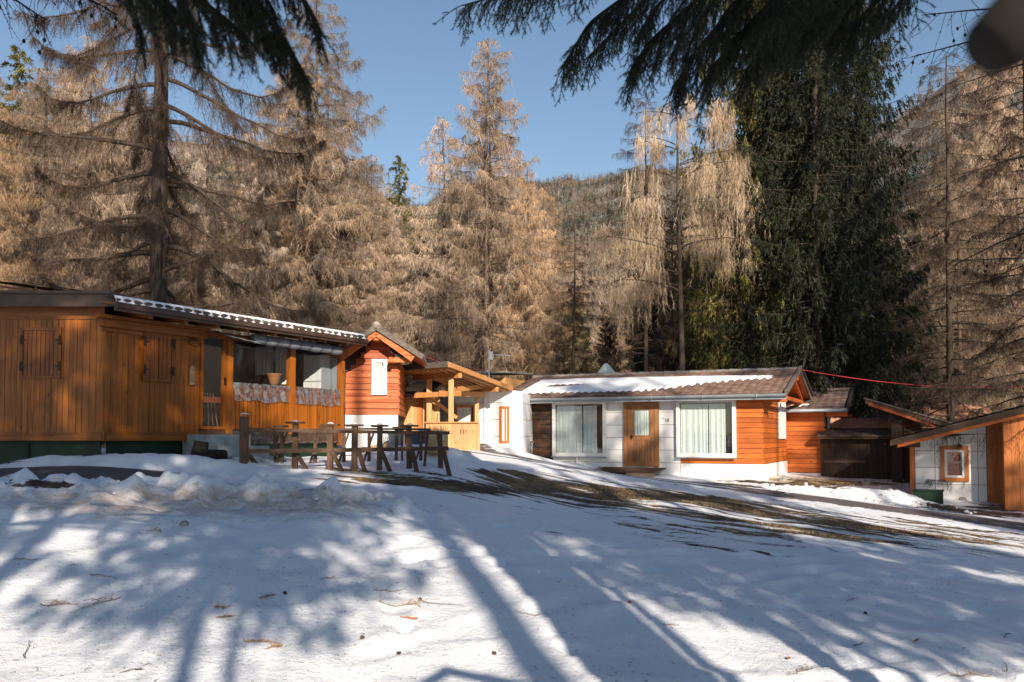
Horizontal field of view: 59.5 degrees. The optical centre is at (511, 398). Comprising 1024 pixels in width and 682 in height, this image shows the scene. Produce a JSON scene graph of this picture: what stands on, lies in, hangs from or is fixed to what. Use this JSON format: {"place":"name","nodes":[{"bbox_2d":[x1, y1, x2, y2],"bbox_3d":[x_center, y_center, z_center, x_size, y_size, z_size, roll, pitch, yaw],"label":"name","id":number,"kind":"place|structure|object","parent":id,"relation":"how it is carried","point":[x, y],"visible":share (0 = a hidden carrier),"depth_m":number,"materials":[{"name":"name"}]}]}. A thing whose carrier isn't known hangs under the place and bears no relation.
{"place":"outdoors","nodes":[
{"label":"outdoors","id":0,"kind":"place"},
{"bbox_2d":[0,466,318,489],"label":"road","id":1,"kind":"structure","parent":0,"point":[90,472],"depth_m":14.30,"materials":[{"name":"grey asphalt"}]},
{"bbox_2d":[0,0,991,206],"label":"sky","id":2,"kind":"structure","parent":0,"point":[412,65],"materials":[{"name":"blue"}]},
{"bbox_2d":[0,64,1023,681],"bbox_3d":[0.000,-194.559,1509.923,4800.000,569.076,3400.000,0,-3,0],"label":"ground","id":3,"kind":"structure","parent":0,"point":[506,560],"depth_m":8.80,"materials":[{"name":"white snow"}]},
{"bbox_2d":[0,136,47,288],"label":"larch tree","id":4,"kind":"object","parent":3,"relation":"on","point":[15,180],"depth_m":40.88,"materials":[{"name":"brown plant"}]},
{"bbox_2d":[0,44,63,273],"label":"spruce tree","id":5,"kind":"object","parent":3,"relation":"on","point":[18,65],"visible":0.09,"depth_m":46.87,"materials":[{"name":"green plant"}]},
{"bbox_2d":[0,76,66,289],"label":"larch tree","id":6,"kind":"object","parent":3,"relation":"on","point":[5,265],"visible":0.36,"depth_m":33.64,"materials":[{"name":"brown plant"}]},
{"bbox_2d":[0,76,104,287],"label":"larch tree","id":7,"kind":"object","parent":3,"relation":"on","point":[15,112],"visible":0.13,"depth_m":41.35,"materials":[{"name":"brown plant"}]},
{"bbox_2d":[0,61,123,293],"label":"larch tree","id":8,"kind":"object","parent":3,"relation":"on","point":[41,223],"visible":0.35,"depth_m":36.28,"materials":[{"name":"brown plant"}]},
{"bbox_2d":[0,0,138,62],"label":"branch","id":9,"kind":"object","parent":3,"relation":"on","point":[36,16],"visible":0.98,"depth_m":6.63,"materials":[{"name":"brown plant"}]},
{"bbox_2d":[36,65,132,198],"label":"larch tree","id":10,"kind":"object","parent":3,"relation":"on","point":[95,89],"visible":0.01,"depth_m":53.56,"materials":[{"name":"brown plant"}]},
{"bbox_2d":[0,290,175,462],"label":"plank cabin","id":11,"kind":"object","parent":3,"relation":"on","point":[50,368],"visible":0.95,"depth_m":16.00,"materials":[{"name":"brown wood"}]},
{"bbox_2d":[19,328,61,378],"bbox_3d":[-8.417,-0.811,16.002,0.753,0.911,0.052,0,-2,0],"label":"window","id":12,"kind":"structure","parent":11,"relation":"in","point":[49,348],"depth_m":16.01,"materials":[{"name":"brown wood"}]},
{"bbox_2d":[0,35,175,299],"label":"larch tree","id":13,"kind":"object","parent":3,"relation":"on","point":[120,202],"visible":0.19,"depth_m":39.07,"materials":[{"name":"brown plant"}]},
{"bbox_2d":[48,111,201,324],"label":"larch tree","id":14,"kind":"object","parent":3,"relation":"on","point":[139,270],"visible":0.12,"depth_m":40.48,"materials":[{"name":"brown plant"}]},
{"bbox_2d":[76,66,189,299],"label":"larch tree","id":15,"kind":"object","parent":3,"relation":"on","point":[146,98],"visible":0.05,"depth_m":47.53,"materials":[{"name":"brown plant"}]},
{"bbox_2d":[0,0,330,336],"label":"larch tree","id":16,"kind":"object","parent":3,"relation":"on","point":[155,226],"visible":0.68,"depth_m":27.03,"materials":[{"name":"brown plant"}]},
{"bbox_2d":[145,197,212,305],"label":"larch tree","id":17,"kind":"object","parent":3,"relation":"on","point":[193,297],"visible":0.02,"depth_m":47.70,"materials":[{"name":"brown plant"}]},
{"bbox_2d":[0,279,368,456],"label":"porch cabin","id":18,"kind":"object","parent":3,"relation":"on","point":[153,400],"visible":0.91,"depth_m":17.87,"materials":[{"name":"brown wood"}]},
{"bbox_2d":[142,331,175,382],"bbox_3d":[-6.700,-0.798,17.021,0.052,0.964,0.715,-1,-3,30],"label":"window","id":19,"kind":"structure","parent":18,"relation":"in","point":[162,371],"depth_m":17.02,"materials":[{"name":"brown wood"}]},
{"bbox_2d":[199,339,225,428],"bbox_3d":[-6.070,-0.332,18.184,0.120,1.917,0.639,-1,-3,30],"label":"door","id":20,"kind":"structure","parent":18,"relation":"in","point":[206,399],"depth_m":18.26,"materials":[{"name":"brown wood"}]},
{"bbox_2d":[254,345,286,385],"bbox_3d":[-5.711,-0.787,21.317,1.156,1.028,0.070,-1,-3,30],"label":"window","id":21,"kind":"structure","parent":18,"relation":"in","point":[268,359],"depth_m":21.36,"materials":[{"name":"glass"}]},
{"bbox_2d":[303,355,329,388],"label":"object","id":22,"kind":"object","parent":18,"relation":"on","point":[316,373],"visible":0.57,"depth_m":21.43,"materials":[{"name":"grey paint"}]},
{"bbox_2d":[148,137,237,331],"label":"larch tree","id":23,"kind":"object","parent":3,"relation":"on","point":[212,178],"visible":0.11,"depth_m":52.47,"materials":[{"name":"brown plant"}]},
{"bbox_2d":[167,217,230,331],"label":"larch tree","id":24,"kind":"object","parent":3,"relation":"on","point":[198,281],"visible":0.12,"depth_m":40.88,"materials":[{"name":"brown plant"}]},
{"bbox_2d":[191,440,227,458],"bbox_3d":[-5.592,1.011,16.488,0.804,0.479,0.477,-1,-3,13],"label":"log planter","id":25,"kind":"object","parent":3,"relation":"on","point":[199,448],"visible":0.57,"depth_m":16.31,"materials":[{"name":"brown wood"}]},
{"bbox_2d":[112,0,339,120],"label":"overhanging spruce","id":26,"kind":"object","parent":3,"relation":"on","point":[258,18],"visible":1,"depth_m":3.23,"materials":[{"name":"green plant"}]},
{"bbox_2d":[182,434,285,462],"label":"stone steps","id":27,"kind":"structure","parent":3,"relation":"on","point":[229,443],"depth_m":17.38,"materials":[{"name":"grey concrete"}]},
{"bbox_2d":[192,124,289,334],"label":"larch tree","id":28,"kind":"object","parent":3,"relation":"on","point":[221,180],"visible":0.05,"depth_m":49.99,"materials":[{"name":"brown plant"}]},
{"bbox_2d":[211,169,294,443],"bbox_3d":[-11.218,-3.969,39.573,4.667,12.536,4.780,-1,-3,29],"label":"larch tree","id":29,"kind":"object","parent":3,"relation":"on","point":[254,276],"visible":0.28,"depth_m":39.42,"materials":[{"name":"brown plant"}]},
{"bbox_2d":[198,173,325,341],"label":"larch tree","id":30,"kind":"object","parent":3,"relation":"on","point":[285,241],"visible":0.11,"depth_m":40.29,"materials":[{"name":"brown plant"}]},
{"bbox_2d":[214,93,359,333],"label":"larch tree","id":31,"kind":"object","parent":3,"relation":"on","point":[322,183],"visible":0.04,"depth_m":48.36,"materials":[{"name":"brown plant"}]},
{"bbox_2d":[201,64,396,442],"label":"larch tree","id":32,"kind":"object","parent":3,"relation":"on","point":[319,222],"visible":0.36,"depth_m":40.67,"materials":[{"name":"brown plant"}]},
{"bbox_2d":[193,0,421,442],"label":"larch tree","id":33,"kind":"object","parent":3,"relation":"on","point":[315,298],"visible":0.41,"depth_m":41.47,"materials":[{"name":"brown plant"}]},
{"bbox_2d":[267,72,409,442],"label":"larch tree","id":34,"kind":"object","parent":3,"relation":"on","point":[338,117],"visible":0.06,"depth_m":54.54,"materials":[{"name":"brown plant"}]},
{"bbox_2d":[239,413,451,475],"bbox_3d":[-3.062,0.901,16.874,3.758,1.199,1.869,0,-3,-8],"label":"rail fence","id":35,"kind":"object","parent":3,"relation":"on","point":[245,456],"visible":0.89,"depth_m":16.32,"materials":[{"name":"brown wood"}]},
{"bbox_2d":[271,425,425,462],"bbox_3d":[-3.216,0.912,17.621,3.068,0.816,0.517,0,-3,-6],"label":"trestle row","id":36,"kind":"object","parent":3,"relation":"on","point":[315,443],"visible":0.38,"depth_m":17.63,"materials":[{"name":"brown wood"}]},
{"bbox_2d":[326,155,417,396],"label":"larch tree","id":37,"kind":"object","parent":3,"relation":"on","point":[384,211],"visible":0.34,"depth_m":44.27,"materials":[{"name":"brown plant"}]},
{"bbox_2d":[327,321,426,453],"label":"red cottage","id":38,"kind":"structure","parent":3,"relation":"on","point":[376,376],"depth_m":22.32,"materials":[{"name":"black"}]},
{"bbox_2d":[372,359,386,394],"bbox_3d":[-3.306,-0.533,22.328,0.379,0.896,0.059,0,-3,-4],"label":"window","id":39,"kind":"structure","parent":38,"relation":"in","point":[379,373],"depth_m":22.31,"materials":[{"name":"white glass"}]},
{"bbox_2d":[349,241,406,364],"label":"larch tree","id":40,"kind":"object","parent":3,"relation":"on","point":[372,295],"visible":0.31,"depth_m":40.24,"materials":[{"name":"brown plant"}]},
{"bbox_2d":[345,202,424,377],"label":"larch tree","id":41,"kind":"object","parent":3,"relation":"on","point":[405,264],"visible":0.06,"depth_m":47.26,"materials":[{"name":"brown plant"}]},
{"bbox_2d":[359,218,416,378],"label":"larch tree","id":42,"kind":"object","parent":3,"relation":"on","point":[395,257],"visible":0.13,"depth_m":46.30,"materials":[{"name":"brown plant"}]},
{"bbox_2d":[379,155,423,303],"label":"spruce tree","id":43,"kind":"object","parent":3,"relation":"on","point":[402,190],"visible":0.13,"depth_m":56.71,"materials":[{"name":"green plant"}]},
{"bbox_2d":[377,212,433,396],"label":"larch tree","id":44,"kind":"object","parent":3,"relation":"on","point":[402,231],"visible":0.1,"depth_m":49.22,"materials":[{"name":"brown plant"}]},
{"bbox_2d":[406,234,439,381],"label":"spruce tree","id":45,"kind":"object","parent":3,"relation":"on","point":[415,250],"visible":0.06,"depth_m":55.16,"materials":[{"name":"brown plant"}]},
{"bbox_2d":[404,379,454,430],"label":"plank shed","id":46,"kind":"structure","parent":3,"relation":"on","point":[416,411],"depth_m":25.61,"materials":[{"name":"brown wood"}]},
{"bbox_2d":[424,424,455,453],"bbox_3d":[-1.503,0.827,18.590,0.829,0.626,0.742,0,-3,0],"label":"barrel planter","id":47,"kind":"object","parent":3,"relation":"on","point":[432,440],"visible":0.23,"depth_m":18.39,"materials":[{"name":"brown wood"}]},
{"bbox_2d":[387,114,510,397],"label":"larch tree","id":48,"kind":"object","parent":3,"relation":"on","point":[418,297],"visible":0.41,"depth_m":44.01,"materials":[{"name":"brown plant"}]},
{"bbox_2d":[424,422,479,449],"bbox_3d":[-1.581,0.999,23.745,1.484,0.753,0.210,0,-3,4],"label":"plank screen","id":49,"kind":"object","parent":3,"relation":"on","point":[465,436],"visible":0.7,"depth_m":23.68,"materials":[{"name":"beige wood"}]},
{"bbox_2d":[406,169,503,396],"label":"larch tree","id":50,"kind":"object","parent":3,"relation":"on","point":[440,237],"visible":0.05,"depth_m":49.64,"materials":[{"name":"brown plant"}]},
{"bbox_2d":[403,361,512,421],"bbox_3d":[-1.596,0.388,26.479,2.068,2.522,5.497,-1,-3,22],"label":"timber canopy","id":51,"kind":"object","parent":3,"relation":"on","point":[457,380],"visible":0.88,"depth_m":25.17,"materials":[{"name":"wood"}]},
{"bbox_2d":[407,37,566,397],"bbox_3d":[-1.176,-6.998,40.505,7.461,18.978,8.000,0,-3,11],"label":"larch tree","id":52,"kind":"object","parent":3,"relation":"on","point":[484,172],"visible":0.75,"depth_m":39.84,"materials":[{"name":"brown plant"}]},
{"bbox_2d":[425,79,551,378],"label":"larch tree","id":53,"kind":"object","parent":3,"relation":"on","point":[494,233],"visible":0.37,"depth_m":41.48,"materials":[{"name":"brown plant"}]},
{"bbox_2d":[445,387,531,453],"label":"pergola cottage","id":54,"kind":"structure","parent":3,"relation":"on","point":[505,418],"depth_m":27.91,"materials":[{"name":"white paint"}]},
{"bbox_2d":[455,405,474,423],"bbox_3d":[-1.471,0.510,28.034,0.636,0.593,0.059,0,-3,8],"label":"window","id":55,"kind":"structure","parent":54,"relation":"in","point":[465,413],"depth_m":28.04,"materials":[{"name":"orange wood"}]},
{"bbox_2d":[499,406,508,442],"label":"window","id":56,"kind":"structure","parent":54,"relation":"in","point":[503,410],"depth_m":27.84,"materials":[{"name":"orange wood"}]},
{"bbox_2d":[7,473,976,517],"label":"snow clods","id":57,"kind":"object","parent":3,"relation":"on","point":[781,489],"visible":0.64,"depth_m":23.56,"materials":[{"name":"white snow"}]},
{"bbox_2d":[477,371,532,387],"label":"shed","id":58,"kind":"structure","parent":3,"relation":"on","point":[513,383],"depth_m":33.42,"materials":[{"name":"brown wood"}]},
{"bbox_2d":[459,127,551,376],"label":"larch tree","id":59,"kind":"object","parent":3,"relation":"on","point":[508,155],"visible":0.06,"depth_m":52.44,"materials":[{"name":"brown plant"}]},
{"bbox_2d":[0,476,1023,681],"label":"needle litter","id":60,"kind":"object","parent":3,"relation":"on","point":[422,621],"visible":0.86,"depth_m":7.37,"materials":[{"name":"brown plant"}]},
{"bbox_2d":[3,59,1022,373],"bbox_3d":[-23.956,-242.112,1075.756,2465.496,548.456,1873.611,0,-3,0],"label":"larch forest","id":61,"kind":"object","parent":3,"relation":"on","point":[627,265],"visible":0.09,"depth_m":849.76,"materials":[{"name":"brown plant"}]},
{"bbox_2d":[492,187,562,374],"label":"larch tree","id":62,"kind":"object","parent":3,"relation":"on","point":[551,261],"visible":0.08,"depth_m":47.12,"materials":[{"name":"brown plant"}]},
{"bbox_2d":[486,169,570,380],"bbox_3d":[0.692,-3.910,39.605,4.806,12.675,4.922,-1,-3,15],"label":"larch tree","id":63,"kind":"object","parent":3,"relation":"on","point":[549,296],"visible":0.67,"depth_m":39.58,"materials":[{"name":"brown plant"}]},
{"bbox_2d":[492,219,569,374],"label":"larch tree","id":64,"kind":"object","parent":3,"relation":"on","point":[557,324],"visible":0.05,"depth_m":51.30,"materials":[{"name":"brown plant"}]},
{"bbox_2d":[495,190,603,373],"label":"larch tree","id":65,"kind":"object","parent":3,"relation":"on","point":[557,289],"visible":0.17,"depth_m":58.22,"materials":[{"name":"brown plant"}]},
{"bbox_2d":[537,215,603,374],"bbox_3d":[2.665,-2.845,39.213,3.562,10.685,3.981,-1,-3,24],"label":"larch tree","id":66,"kind":"object","parent":3,"relation":"on","point":[573,336],"visible":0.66,"depth_m":39.25,"materials":[{"name":"brown plant"}]},
{"bbox_2d":[593,316,624,372],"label":"spruce tree","id":67,"kind":"object","parent":3,"relation":"on","point":[610,342],"visible":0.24,"depth_m":58.13,"materials":[{"name":"green plant"}]},
{"bbox_2d":[589,292,633,372],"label":"larch tree","id":68,"kind":"object","parent":3,"relation":"on","point":[622,339],"visible":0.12,"depth_m":91.32,"materials":[{"name":"brown plant"}]},
{"bbox_2d":[600,467,665,477],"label":"wooden ramp","id":69,"kind":"structure","parent":3,"relation":"on","point":[643,471],"depth_m":27.51,"materials":[{"name":"brown wood"}]},
{"bbox_2d":[585,92,711,372],"bbox_3d":[5.433,-5.191,38.345,6.064,16.070,5.815,-2,-3,38],"label":"larch tree","id":70,"kind":"object","parent":3,"relation":"on","point":[645,192],"visible":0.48,"depth_m":38.13,"materials":[{"name":"brown plant"}]},
{"bbox_2d":[624,207,689,371],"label":"tree","id":71,"kind":"object","parent":3,"relation":"on","point":[640,365],"visible":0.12,"depth_m":53.42,"materials":[{"name":"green plant"}]},
{"bbox_2d":[513,363,813,479],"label":"white cottage","id":72,"kind":"structure","parent":3,"relation":"on","point":[726,423],"depth_m":28.56,"materials":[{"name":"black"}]},
{"bbox_2d":[551,402,606,457],"bbox_3d":[2.200,1.014,29.381,1.918,1.845,0.173,-1,-3,25],"label":"window","id":73,"kind":"structure","parent":72,"relation":"in","point":[579,430],"depth_m":29.42,"materials":[{"name":"white glass"}]},
{"bbox_2d":[623,401,659,465],"bbox_3d":[4.106,1.109,28.521,1.163,2.094,0.112,-1,-3,25],"label":"door","id":74,"kind":"structure","parent":72,"relation":"in","point":[640,419],"depth_m":28.54,"materials":[{"name":"brown wood"}]},
{"bbox_2d":[675,400,736,458],"bbox_3d":[5.976,0.935,27.622,1.892,1.823,0.173,-1,-3,25],"label":"window","id":75,"kind":"structure","parent":72,"relation":"in","point":[706,428],"depth_m":27.66,"materials":[{"name":"white glass"}]},
{"bbox_2d":[778,402,785,438],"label":"window","id":76,"kind":"structure","parent":72,"relation":"in","point":[781,405],"depth_m":30.07,"materials":[{"name":"white paint"}]},
{"bbox_2d":[630,213,713,370],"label":"larch tree","id":77,"kind":"object","parent":3,"relation":"on","point":[670,365],"visible":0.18,"depth_m":47.03,"materials":[{"name":"brown plant"}]},
{"bbox_2d":[582,79,770,370],"bbox_3d":[6.478,-5.299,35.769,7.040,15.939,5.749,-2,-3,35],"label":"weeping birch","id":78,"kind":"object","parent":3,"relation":"on","point":[708,174],"visible":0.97,"depth_m":35.55,"materials":[{"name":"beige plant"}]},
{"bbox_2d":[641,246,723,370],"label":"larch tree","id":79,"kind":"object","parent":3,"relation":"on","point":[693,365],"visible":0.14,"depth_m":47.09,"materials":[{"name":"brown plant"}]},
{"bbox_2d":[432,0,935,128],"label":"overhanging spruce","id":80,"kind":"object","parent":3,"relation":"on","point":[798,26],"visible":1,"depth_m":4.97,"materials":[{"name":"green plant"}]},
{"bbox_2d":[652,231,720,370],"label":"spruce tree","id":81,"kind":"object","parent":3,"relation":"on","point":[685,274],"visible":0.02,"depth_m":51.48,"materials":[{"name":"green plant"}]},
{"bbox_2d":[662,0,860,387],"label":"spruce tree","id":82,"kind":"object","parent":3,"relation":"on","point":[749,120],"visible":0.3,"depth_m":38.02,"materials":[{"name":"green plant"}]},
{"bbox_2d":[703,1,895,396],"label":"spruce tree","id":83,"kind":"object","parent":3,"relation":"on","point":[761,288],"visible":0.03,"depth_m":39.66,"materials":[{"name":"green plant"}]},
{"bbox_2d":[702,0,942,418],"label":"spruce tree","id":84,"kind":"object","parent":3,"relation":"on","point":[817,89],"visible":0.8,"depth_m":34.94,"materials":[{"name":"green plant"}]},
{"bbox_2d":[786,387,858,475],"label":"orange cottage","id":85,"kind":"structure","parent":3,"relation":"on","point":[811,418],"depth_m":31.17,"materials":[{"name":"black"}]},
{"bbox_2d":[817,417,921,479],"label":"dark store","id":86,"kind":"structure","parent":3,"relation":"on","point":[855,448],"depth_m":30.45,"materials":[{"name":"black wood"}]},
{"bbox_2d":[782,0,958,417],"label":"spruce tree","id":87,"kind":"object","parent":3,"relation":"on","point":[885,110],"visible":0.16,"depth_m":37.41,"materials":[{"name":"green plant"}]},
{"bbox_2d":[864,398,951,482],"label":"dark gable shed","id":88,"kind":"structure","parent":3,"relation":"on","point":[898,413],"depth_m":29.09,"materials":[{"name":"brown wood"}]},
{"bbox_2d":[872,202,971,409],"bbox_3d":[18.310,-2.865,39.991,4.246,11.964,4.553,2,-3,-34],"label":"larch tree","id":89,"kind":"object","parent":3,"relation":"on","point":[936,362],"visible":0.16,"depth_m":39.61,"materials":[{"name":"brown plant"}]},
{"bbox_2d":[912,489,943,503],"bbox_3d":[11.845,2.971,25.507,0.840,0.740,0.560,-1,-3,25],"label":"green box","id":90,"kind":"object","parent":3,"relation":"on","point":[934,495],"visible":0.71,"depth_m":25.27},
{"bbox_2d":[849,51,1023,427],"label":"larch tree","id":91,"kind":"object","parent":3,"relation":"on","point":[950,358],"visible":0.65,"depth_m":35.06,"materials":[{"name":"brown plant"}]},
{"bbox_2d":[876,162,1011,402],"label":"larch tree","id":92,"kind":"object","parent":3,"relation":"on","point":[907,233],"visible":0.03,"depth_m":47.73,"materials":[{"name":"brown plant"}]},
{"bbox_2d":[909,404,991,427],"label":"tree","id":93,"kind":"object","parent":3,"relation":"on","point":[958,415],"visible":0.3,"depth_m":37.70,"materials":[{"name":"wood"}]},
{"bbox_2d":[882,65,1023,494],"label":"larch tree","id":94,"kind":"object","parent":3,"relation":"on","point":[1001,351],"visible":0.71,"depth_m":27.40,"materials":[{"name":"brown plant"}]},
{"bbox_2d":[884,155,1021,410],"bbox_3d":[19.485,-3.909,39.895,5.729,14.286,5.868,1,-3,-21],"label":"larch tree","id":95,"kind":"object","parent":3,"relation":"on","point":[931,306],"visible":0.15,"depth_m":39.40,"materials":[{"name":"brown plant"}]},
{"bbox_2d":[890,405,1023,510],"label":"slanted roof cottage","id":96,"kind":"structure","parent":3,"relation":"on","point":[990,478],"depth_m":26.39,"materials":[{"name":"white paint"}]},
{"bbox_2d":[940,446,968,481],"bbox_3d":[13.204,1.947,26.729,0.755,1.053,0.068,-1,-3,25],"label":"window","id":97,"kind":"structure","parent":96,"relation":"in","point":[953,468],"depth_m":26.73,"materials":[{"name":"orange wood"}]},
{"bbox_2d":[893,139,1023,411],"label":"larch tree","id":98,"kind":"object","parent":3,"relation":"on","point":[957,217],"visible":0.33,"depth_m":38.98,"materials":[{"name":"brown plant"}]},
{"bbox_2d":[898,0,1023,308],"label":"bare larch","id":99,"kind":"object","parent":3,"relation":"on","point":[1001,162],"visible":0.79,"depth_m":8.16,"materials":[{"name":"brown plant"}]},
{"bbox_2d":[907,60,1023,411],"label":"larch tree","id":100,"kind":"object","parent":3,"relation":"on","point":[976,137],"visible":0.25,"depth_m":43.28,"materials":[{"name":"brown plant"}]},
{"bbox_2d":[930,152,1023,404],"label":"larch tree","id":101,"kind":"object","parent":3,"relation":"on","point":[995,269],"visible":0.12,"depth_m":43.13,"materials":[{"name":"brown plant"}]},
{"bbox_2d":[945,106,1023,401],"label":"larch tree","id":102,"kind":"object","parent":3,"relation":"on","point":[1010,202],"visible":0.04,"depth_m":47.74,"materials":[{"name":"brown plant"}]},
{"bbox_2d":[965,0,1023,73],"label":"sawn limb tree","id":103,"kind":"object","parent":3,"relation":"on","point":[994,40],"visible":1,"depth_m":0.61,"materials":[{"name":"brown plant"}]},
{"bbox_2d":[982,169,1023,409],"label":"larch tree","id":104,"kind":"object","parent":3,"relation":"on","point":[1017,289],"visible":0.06,"depth_m":42.88,"materials":[{"name":"brown plant"}]},
{"bbox_2d":[313,467,1023,555],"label":"dead grass","id":105,"kind":"structure","parent":0,"point":[772,479],"depth_m":17.86,"materials":[{"name":"brown plant"}]},
{"bbox_2d":[461,443,1023,530],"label":"road","id":106,"kind":"structure","parent":0,"point":[488,450],"depth_m":23.01,"materials":[{"name":"grey asphalt"}]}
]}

